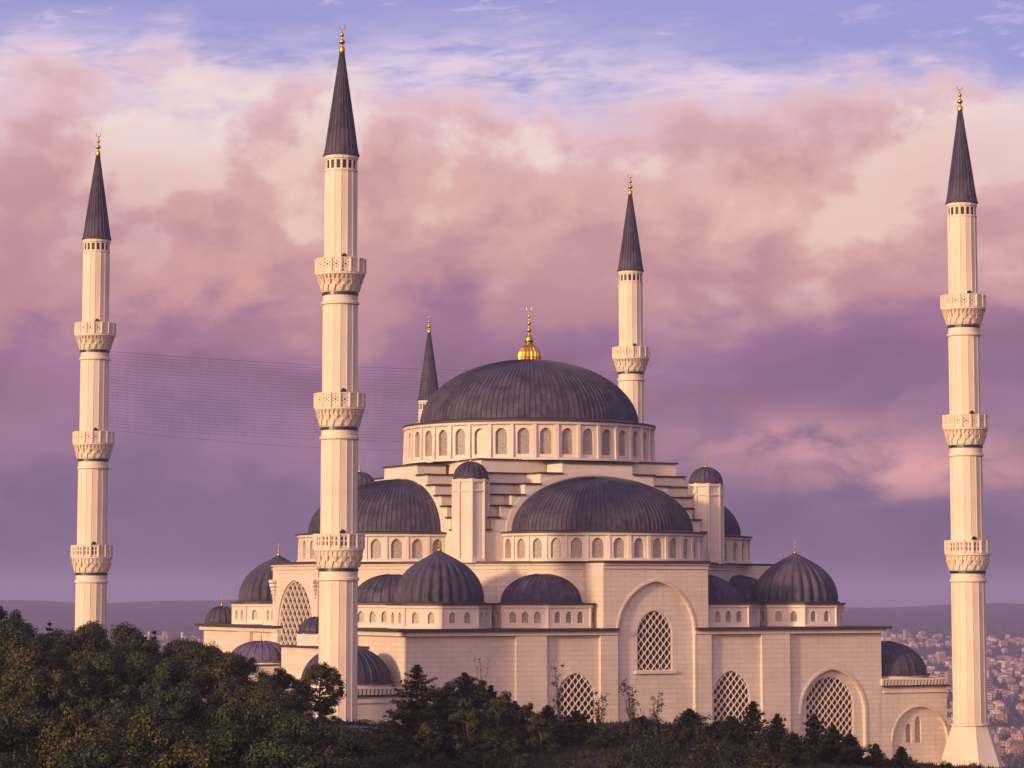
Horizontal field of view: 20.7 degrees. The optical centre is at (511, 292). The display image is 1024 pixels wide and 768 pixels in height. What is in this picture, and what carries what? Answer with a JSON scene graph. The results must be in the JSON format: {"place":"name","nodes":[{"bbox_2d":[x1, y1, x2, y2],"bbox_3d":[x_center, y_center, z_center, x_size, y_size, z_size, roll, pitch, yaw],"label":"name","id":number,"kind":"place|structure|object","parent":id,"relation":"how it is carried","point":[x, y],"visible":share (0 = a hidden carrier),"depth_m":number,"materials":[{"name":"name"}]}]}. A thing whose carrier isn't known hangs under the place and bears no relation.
{"place":"outdoors","nodes":[
{"label":"outdoors","id":0,"kind":"place"},
{"bbox_2d":[0,599,1023,767],"bbox_3d":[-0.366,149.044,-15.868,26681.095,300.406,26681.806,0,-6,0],"label":"ground","id":1,"kind":"structure","parent":0,"point":[39,615],"depth_m":7131.45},
{"bbox_2d":[0,709,24,757],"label":"pine tree","id":2,"kind":"object","parent":1,"relation":"on","point":[7,740],"visible":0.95,"depth_m":181.57,"materials":[{"name":"green plant"}]},
{"bbox_2d":[0,604,32,695],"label":"pine tree","id":3,"kind":"object","parent":1,"relation":"on","point":[17,641],"visible":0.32,"depth_m":259.15,"materials":[{"name":"green plant"}]},
{"bbox_2d":[0,696,40,752],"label":"pine tree","id":4,"kind":"object","parent":1,"relation":"on","point":[15,708],"visible":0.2,"depth_m":216.47,"materials":[{"name":"green plant"}]},
{"bbox_2d":[0,663,54,740],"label":"pine tree","id":5,"kind":"object","parent":1,"relation":"on","point":[11,678],"visible":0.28,"depth_m":244.65,"materials":[{"name":"plant"}]},
{"bbox_2d":[0,615,55,682],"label":"pine tree","id":6,"kind":"object","parent":1,"relation":"on","point":[11,626],"visible":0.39,"depth_m":278.05,"materials":[{"name":"plant"}]},
{"bbox_2d":[2,707,64,767],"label":"pine tree","id":7,"kind":"object","parent":1,"relation":"on","point":[34,722],"visible":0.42,"depth_m":203.34,"materials":[{"name":"plant"}]},
{"bbox_2d":[0,644,84,714],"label":"pine tree","id":8,"kind":"object","parent":1,"relation":"on","point":[23,655],"visible":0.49,"depth_m":253.28,"materials":[{"name":"plant"}]},
{"bbox_2d":[8,665,85,720],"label":"pine tree","id":9,"kind":"object","parent":1,"relation":"on","point":[39,689],"visible":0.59,"depth_m":229.95,"materials":[{"name":"plant"}]},
{"bbox_2d":[42,650,76,715],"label":"pine tree","id":10,"kind":"object","parent":1,"relation":"on","point":[62,662],"visible":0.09,"depth_m":264.06,"materials":[{"name":"plant"}]},
{"bbox_2d":[46,634,84,721],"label":"pine tree","id":11,"kind":"object","parent":1,"relation":"on","point":[66,645],"visible":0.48,"depth_m":284.95,"materials":[{"name":"green plant"}]},
{"bbox_2d":[26,706,126,767],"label":"pine tree","id":12,"kind":"object","parent":1,"relation":"on","point":[55,733],"visible":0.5,"depth_m":181.89,"materials":[{"name":"green plant"}]},
{"bbox_2d":[57,619,109,698],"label":"pine tree","id":13,"kind":"object","parent":1,"relation":"on","point":[99,629],"visible":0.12,"depth_m":306.84,"materials":[{"name":"green plant"}]},
{"bbox_2d":[64,624,108,674],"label":"pine tree","id":14,"kind":"object","parent":1,"relation":"on","point":[92,639],"visible":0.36,"depth_m":299.30,"materials":[{"name":"green plant"}]},
{"bbox_2d":[67,646,110,717],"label":"pine tree","id":15,"kind":"object","parent":1,"relation":"on","point":[86,652],"visible":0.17,"depth_m":276.19,"materials":[{"name":"green plant"}]},
{"bbox_2d":[39,724,142,767],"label":"pine tree","id":16,"kind":"object","parent":1,"relation":"on","point":[69,744],"visible":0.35,"depth_m":173.01,"materials":[{"name":"green plant"}]},
{"bbox_2d":[71,133,115,630],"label":"minaret","id":17,"kind":"object","parent":1,"relation":"on","point":[93,439],"visible":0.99,"depth_m":485.25,"materials":[{"name":"stone"}]},
{"bbox_2d":[108,351,619,450],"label":"light cable net","id":18,"kind":"object","parent":17,"relation":"attached to","point":[306,404],"visible":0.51,"depth_m":500.77,"materials":[{"name":"grey"}]},
{"bbox_2d":[50,734,137,767],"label":"pine tree","id":19,"kind":"object","parent":1,"relation":"on","point":[94,754],"visible":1,"depth_m":165.41,"materials":[{"name":"green plant"}]},
{"bbox_2d":[76,696,113,720],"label":"pine tree","id":20,"kind":"object","parent":1,"relation":"on","point":[90,706],"visible":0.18,"depth_m":240.20,"materials":[{"name":"green plant"}]},
{"bbox_2d":[64,649,136,717],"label":"pine tree","id":21,"kind":"object","parent":1,"relation":"on","point":[103,666],"visible":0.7,"depth_m":255.55,"materials":[{"name":"green plant"}]},
{"bbox_2d":[86,707,132,751],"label":"pine tree","id":22,"kind":"object","parent":1,"relation":"on","point":[102,717],"visible":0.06,"depth_m":217.97,"materials":[{"name":"green plant"}]},
{"bbox_2d":[80,663,140,704],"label":"pine tree","id":23,"kind":"object","parent":1,"relation":"on","point":[123,672],"visible":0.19,"depth_m":266.22,"materials":[{"name":"green plant"}]},
{"bbox_2d":[98,640,142,699],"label":"pine tree","id":24,"kind":"object","parent":1,"relation":"on","point":[125,649],"visible":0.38,"depth_m":290.03,"materials":[{"name":"green plant"}]},
{"bbox_2d":[102,706,141,766],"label":"pine tree","id":25,"kind":"object","parent":1,"relation":"on","point":[118,725],"visible":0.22,"depth_m":204.33,"materials":[{"name":"green plant"}]},
{"bbox_2d":[108,621,166,692],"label":"pine tree","id":26,"kind":"object","parent":1,"relation":"on","point":[123,632],"visible":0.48,"depth_m":293.78,"materials":[{"name":"green plant"}]},
{"bbox_2d":[117,649,159,706],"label":"pine tree","id":27,"kind":"object","parent":1,"relation":"on","point":[132,661],"visible":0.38,"depth_m":276.66,"materials":[{"name":"green plant"}]},
{"bbox_2d":[123,659,177,722],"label":"pine tree","id":28,"kind":"object","parent":1,"relation":"on","point":[140,675],"visible":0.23,"depth_m":259.43,"materials":[{"name":"green plant"}]},
{"bbox_2d":[120,705,205,767],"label":"pine tree","id":29,"kind":"object","parent":1,"relation":"on","point":[151,736],"visible":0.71,"depth_m":180.62,"materials":[{"name":"green plant"}]},
{"bbox_2d":[134,679,206,741],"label":"pine tree","id":30,"kind":"object","parent":1,"relation":"on","point":[177,704],"visible":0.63,"depth_m":225.80,"materials":[{"name":"green plant"}]},
{"bbox_2d":[134,656,206,725],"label":"pine tree","id":31,"kind":"object","parent":1,"relation":"on","point":[171,671],"visible":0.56,"depth_m":250.27,"materials":[{"name":"green plant"}]},
{"bbox_2d":[164,637,202,676],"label":"pine tree","id":32,"kind":"object","parent":1,"relation":"on","point":[176,645],"visible":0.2,"depth_m":305.92,"materials":[{"name":"green plant"}]},
{"bbox_2d":[146,682,221,735],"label":"pine tree","id":33,"kind":"object","parent":1,"relation":"on","point":[206,714],"visible":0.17,"depth_m":239.62,"materials":[{"name":"green plant"}]},
{"bbox_2d":[138,739,235,767],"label":"pine tree","id":34,"kind":"object","parent":1,"relation":"on","point":[198,755],"visible":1,"depth_m":159.98,"materials":[{"name":"green plant"}]},
{"bbox_2d":[172,640,222,700],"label":"pine tree","id":35,"kind":"object","parent":1,"relation":"on","point":[197,655],"visible":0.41,"depth_m":288.96,"materials":[{"name":"green plant"}]},
{"bbox_2d":[197,678,244,725],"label":"pine tree","id":36,"kind":"object","parent":1,"relation":"on","point":[220,687],"visible":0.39,"depth_m":251.81,"materials":[{"name":"green plant"}]},
{"bbox_2d":[193,655,252,731],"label":"pine tree","id":37,"kind":"object","parent":1,"relation":"on","point":[229,668],"visible":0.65,"depth_m":263.39,"materials":[{"name":"green plant"}]},
{"bbox_2d":[205,651,255,690],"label":"pine tree","id":38,"kind":"object","parent":1,"relation":"on","point":[243,662],"visible":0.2,"depth_m":283.81,"materials":[{"name":"green plant"}]},
{"bbox_2d":[200,719,265,767],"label":"pine tree","id":39,"kind":"object","parent":1,"relation":"on","point":[232,741],"visible":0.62,"depth_m":198.21,"materials":[{"name":"green plant"}]},
{"bbox_2d":[203,699,278,767],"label":"pine tree","id":40,"kind":"object","parent":1,"relation":"on","point":[253,718],"visible":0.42,"depth_m":203.81,"materials":[{"name":"green plant"}]},
{"bbox_2d":[216,682,294,737],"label":"pine tree","id":41,"kind":"object","parent":1,"relation":"on","point":[237,695],"visible":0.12,"depth_m":241.91,"materials":[{"name":"green plant"}]},
{"bbox_2d":[245,656,268,684],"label":"pine tree","id":42,"kind":"object","parent":1,"relation":"on","point":[255,667],"visible":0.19,"depth_m":293.68,"materials":[{"name":"green plant"}]},
{"bbox_2d":[242,689,304,739],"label":"pine tree","id":43,"kind":"object","parent":1,"relation":"on","point":[263,702],"visible":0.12,"depth_m":226.47,"materials":[{"name":"green plant"}]},
{"bbox_2d":[241,736,336,767],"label":"pine tree","id":44,"kind":"object","parent":1,"relation":"on","point":[265,748],"visible":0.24,"depth_m":172.02,"materials":[{"name":"green plant"}]},
{"bbox_2d":[267,666,310,703],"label":"pine tree","id":45,"kind":"object","parent":1,"relation":"on","point":[286,681],"visible":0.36,"depth_m":317.77,"materials":[{"name":"green plant"}]},
{"bbox_2d":[245,743,339,767],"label":"pine tree","id":46,"kind":"object","parent":1,"relation":"on","point":[285,757],"visible":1,"depth_m":165.00,"materials":[{"name":"green plant"}]},
{"bbox_2d":[278,690,313,720],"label":"pine tree","id":47,"kind":"object","parent":1,"relation":"on","point":[304,707],"visible":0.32,"depth_m":262.33,"materials":[{"name":"green plant"}]},
{"bbox_2d":[260,710,338,746],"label":"pine tree","id":48,"kind":"object","parent":1,"relation":"on","point":[291,726],"visible":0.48,"depth_m":214.73,"materials":[{"name":"green plant"}]},
{"bbox_2d":[292,662,346,723],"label":"young tree","id":49,"kind":"object","parent":1,"relation":"on","point":[322,672],"visible":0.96,"depth_m":292.59,"materials":[{"name":"green plant"}]},
{"bbox_2d":[313,25,366,721],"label":"minaret","id":50,"kind":"object","parent":1,"relation":"on","point":[339,407],"visible":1,"depth_m":390.52,"materials":[{"name":"stone"}]},
{"bbox_2d":[318,722,366,758],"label":"pine tree","id":51,"kind":"object","parent":1,"relation":"on","point":[349,732],"visible":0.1,"depth_m":243.22,"materials":[{"name":"green plant"}]},
{"bbox_2d":[321,745,366,767],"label":"pine tree","id":52,"kind":"object","parent":1,"relation":"on","point":[339,761],"visible":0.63,"depth_m":194.07,"materials":[{"name":"green plant"}]},
{"bbox_2d":[324,729,372,767],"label":"pine tree","id":53,"kind":"object","parent":1,"relation":"on","point":[353,745],"visible":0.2,"depth_m":226.42,"materials":[{"name":"green plant"}]},
{"bbox_2d":[360,724,400,756],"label":"shrub","id":54,"kind":"object","parent":1,"relation":"on","point":[369,741],"visible":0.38,"depth_m":266.54,"materials":[{"name":"green plant"}]},
{"bbox_2d":[388,699,422,741],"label":"pine tree","id":55,"kind":"object","parent":1,"relation":"on","point":[405,707],"visible":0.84,"depth_m":272.55,"materials":[{"name":"green plant"}]},
{"bbox_2d":[358,664,460,748],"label":"cedar tree","id":56,"kind":"object","parent":1,"relation":"on","point":[420,690],"visible":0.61,"depth_m":272.63,"materials":[{"name":"green plant"}]},
{"bbox_2d":[417,315,438,462],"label":"minaret","id":57,"kind":"object","parent":1,"relation":"on","point":[429,361],"visible":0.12,"depth_m":615.98,"materials":[{"name":"stone"}]},
{"bbox_2d":[413,722,445,765],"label":"pine tree","id":58,"kind":"object","parent":1,"relation":"on","point":[427,732],"visible":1,"depth_m":258.69,"materials":[{"name":"green plant"}]},
{"bbox_2d":[395,690,473,758],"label":"cedar tree","id":59,"kind":"object","parent":1,"relation":"on","point":[441,711],"visible":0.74,"depth_m":266.59,"materials":[{"name":"green plant"}]},
{"bbox_2d":[423,681,463,731],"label":"pine tree","id":60,"kind":"object","parent":1,"relation":"on","point":[449,689],"visible":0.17,"depth_m":276.06,"materials":[{"name":"green plant"}]},
{"bbox_2d":[447,698,495,754],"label":"pine tree","id":61,"kind":"object","parent":1,"relation":"on","point":[470,712],"visible":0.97,"depth_m":264.24,"materials":[{"name":"green plant"}]},
{"bbox_2d":[460,680,496,733],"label":"pine tree","id":62,"kind":"object","parent":1,"relation":"on","point":[480,695],"visible":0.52,"depth_m":278.18,"materials":[{"name":"green plant"}]},
{"bbox_2d":[450,672,512,734],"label":"cedar tree","id":63,"kind":"object","parent":1,"relation":"on","point":[463,685],"visible":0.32,"depth_m":279.02,"materials":[{"name":"green plant"}]},
{"bbox_2d":[475,723,514,761],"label":"shrub","id":64,"kind":"object","parent":1,"relation":"on","point":[497,743],"visible":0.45,"depth_m":263.51,"materials":[{"name":"green plant"}]},
{"bbox_2d":[474,690,520,748],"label":"pine tree","id":65,"kind":"object","parent":1,"relation":"on","point":[502,705],"visible":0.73,"depth_m":268.70,"materials":[{"name":"green plant"}]},
{"bbox_2d":[489,748,528,767],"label":"shrub","id":66,"kind":"object","parent":1,"relation":"on","point":[498,765],"visible":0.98,"depth_m":254.82,"materials":[{"name":"green plant"}]},
{"bbox_2d":[508,702,542,737],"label":"pine tree","id":67,"kind":"object","parent":1,"relation":"on","point":[526,712],"visible":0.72,"depth_m":273.09,"materials":[{"name":"green plant"}]},
{"bbox_2d":[56,610,1023,767],"bbox_3d":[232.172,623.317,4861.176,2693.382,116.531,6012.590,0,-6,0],"label":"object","id":68,"kind":"object","parent":1,"relation":"on","point":[1012,762],"visible":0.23,"depth_m":6135.87,"materials":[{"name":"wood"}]},
{"bbox_2d":[524,714,559,753],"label":"pine tree","id":69,"kind":"object","parent":1,"relation":"on","point":[532,742],"visible":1,"depth_m":266.69,"materials":[{"name":"green plant"}]},
{"bbox_2d":[549,657,566,732],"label":"sapling","id":70,"kind":"object","parent":1,"relation":"on","point":[557,703],"visible":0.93,"depth_m":280.27,"materials":[{"name":"green plant"}]},
{"bbox_2d":[106,630,1023,715],"bbox_3d":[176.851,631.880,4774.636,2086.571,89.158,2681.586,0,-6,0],"label":"houses","id":71,"kind":"structure","parent":1,"relation":"on","point":[1005,669],"depth_m":4986.03,"materials":[{"name":"tile"}]},
{"bbox_2d":[194,307,949,764],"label":"mosque","id":72,"kind":"structure","parent":1,"relation":"on","point":[532,527],"depth_m":427.18,"materials":[{"name":"stone"}]},
{"bbox_2d":[279,581,311,644],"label":"lattice window","id":73,"kind":"structure","parent":72,"relation":"in","point":[295,607],"depth_m":437.15,"materials":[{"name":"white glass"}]},
{"bbox_2d":[557,673,594,722],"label":"lattice window","id":74,"kind":"structure","parent":72,"relation":"in","point":[579,694],"depth_m":411.37,"materials":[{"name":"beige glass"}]},
{"bbox_2d":[634,610,676,673],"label":"lattice window","id":75,"kind":"structure","parent":72,"relation":"in","point":[654,632],"depth_m":417.95,"materials":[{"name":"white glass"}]},
{"bbox_2d":[713,670,749,726],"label":"lattice window","id":76,"kind":"structure","parent":72,"relation":"in","point":[731,696],"depth_m":423.19,"materials":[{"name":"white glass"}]},
{"bbox_2d":[805,677,853,743],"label":"lattice window","id":77,"kind":"structure","parent":72,"relation":"in","point":[829,698],"depth_m":431.85,"materials":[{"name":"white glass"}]},
{"bbox_2d":[554,716,589,745],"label":"pine tree","id":78,"kind":"object","parent":1,"relation":"on","point":[575,727],"visible":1,"depth_m":274.45,"materials":[{"name":"green plant"}]},
{"bbox_2d":[560,710,597,735],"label":"cedar tree","id":79,"kind":"object","parent":1,"relation":"on","point":[577,716],"visible":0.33,"depth_m":280.73,"materials":[{"name":"green plant"}]},
{"bbox_2d":[583,728,608,748],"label":"shrub","id":80,"kind":"object","parent":1,"relation":"on","point":[594,742],"visible":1,"depth_m":269.96,"materials":[{"name":"green plant"}]},
{"bbox_2d":[589,691,608,735],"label":"sapling","id":81,"kind":"object","parent":1,"relation":"on","point":[598,717],"visible":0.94,"depth_m":276.88,"materials":[{"name":"green plant"}]},
{"bbox_2d":[592,720,627,747],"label":"shrub","id":82,"kind":"object","parent":1,"relation":"on","point":[620,737],"visible":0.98,"depth_m":270.93,"materials":[{"name":"green plant"}]},
{"bbox_2d":[600,747,626,767],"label":"shrub","id":83,"kind":"object","parent":1,"relation":"on","point":[613,763],"visible":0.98,"depth_m":256.55,"materials":[{"name":"green plant"}]},
{"bbox_2d":[618,678,639,738],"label":"sapling","id":84,"kind":"object","parent":1,"relation":"on","point":[631,713],"visible":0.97,"depth_m":279.07,"materials":[{"name":"green plant"}]},
{"bbox_2d":[612,174,649,422],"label":"minaret","id":85,"kind":"object","parent":1,"relation":"on","point":[630,354],"visible":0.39,"depth_m":536.11,"materials":[{"name":"stone"},{"name":"lead"},{"name":"gilded metal"}]},
{"bbox_2d":[628,730,665,754],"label":"shrub","id":86,"kind":"object","parent":1,"relation":"on","point":[638,744],"visible":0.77,"depth_m":265.80,"materials":[{"name":"green plant"}]},
{"bbox_2d":[642,721,682,752],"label":"shrub","id":87,"kind":"object","parent":1,"relation":"on","point":[665,737],"visible":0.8,"depth_m":270.24,"materials":[{"name":"green plant"}]},
{"bbox_2d":[312,718,1014,767],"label":"grass","id":88,"kind":"structure","parent":1,"relation":"on","point":[929,765],"depth_m":271.80,"materials":[{"name":"green plant"}]},
{"bbox_2d":[659,708,716,731],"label":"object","id":89,"kind":"object","parent":1,"relation":"on","point":[690,715],"visible":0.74,"depth_m":286.52,"materials":[{"name":"green plant"}]},
{"bbox_2d":[676,717,709,745],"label":"shrub","id":90,"kind":"object","parent":1,"relation":"on","point":[702,733],"visible":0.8,"depth_m":278.30,"materials":[{"name":"green plant"}]},
{"bbox_2d":[688,730,737,764],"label":"shrub","id":91,"kind":"object","parent":1,"relation":"on","point":[703,754],"visible":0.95,"depth_m":266.14,"materials":[{"name":"green plant"}]},
{"bbox_2d":[707,747,736,766],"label":"shrub","id":92,"kind":"object","parent":1,"relation":"on","point":[725,756],"visible":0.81,"depth_m":264.60,"materials":[{"name":"green plant"}]},
{"bbox_2d":[711,715,744,743],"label":"cedar tree","id":93,"kind":"object","parent":1,"relation":"on","point":[731,720],"visible":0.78,"depth_m":284.40,"materials":[{"name":"green plant"}]},
{"bbox_2d":[726,701,769,745],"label":"cedar tree","id":94,"kind":"object","parent":1,"relation":"on","point":[753,723],"visible":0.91,"depth_m":282.44,"materials":[{"name":"green plant"}]},
{"bbox_2d":[745,742,785,767],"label":"shrub","id":95,"kind":"object","parent":1,"relation":"on","point":[761,762],"visible":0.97,"depth_m":260.06,"materials":[{"name":"green plant"}]},
{"bbox_2d":[754,713,798,755],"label":"cedar tree","id":96,"kind":"object","parent":1,"relation":"on","point":[778,725],"visible":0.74,"depth_m":280.39,"materials":[{"name":"green plant"}]},
{"bbox_2d":[771,733,822,766],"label":"tree","id":97,"kind":"object","parent":1,"relation":"on","point":[795,747],"visible":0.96,"depth_m":276.30,"materials":[{"name":"green plant"}]},
{"bbox_2d":[798,714,826,755],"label":"cedar tree","id":98,"kind":"object","parent":1,"relation":"on","point":[813,722],"visible":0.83,"depth_m":282.48,"materials":[{"name":"green plant"}]},
{"bbox_2d":[811,725,856,764],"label":"cedar tree","id":99,"kind":"object","parent":1,"relation":"on","point":[833,744],"visible":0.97,"depth_m":280.31,"materials":[{"name":"green plant"}]},
{"bbox_2d":[840,733,871,763],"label":"tree","id":100,"kind":"object","parent":1,"relation":"on","point":[850,740],"visible":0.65,"depth_m":283.22,"materials":[{"name":"green plant"}]},
{"bbox_2d":[862,743,890,767],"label":"cedar tree","id":101,"kind":"object","parent":1,"relation":"on","point":[876,753],"visible":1,"depth_m":282.24,"materials":[{"name":"green plant"}]},
{"bbox_2d":[886,746,921,767],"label":"cedar tree","id":102,"kind":"object","parent":1,"relation":"on","point":[901,760],"visible":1,"depth_m":282.16,"materials":[{"name":"green plant"}]},
{"bbox_2d":[940,86,1003,767],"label":"minaret","id":103,"kind":"object","parent":1,"relation":"on","point":[965,427],"visible":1,"depth_m":437.96,"materials":[{"name":"stone"},{"name":"lead"},{"name":"gilded metal"}]},
{"bbox_2d":[0,0,1023,607],"label":"sky","id":104,"kind":"structure","parent":0,"point":[788,161],"materials":[{"name":"purple"}]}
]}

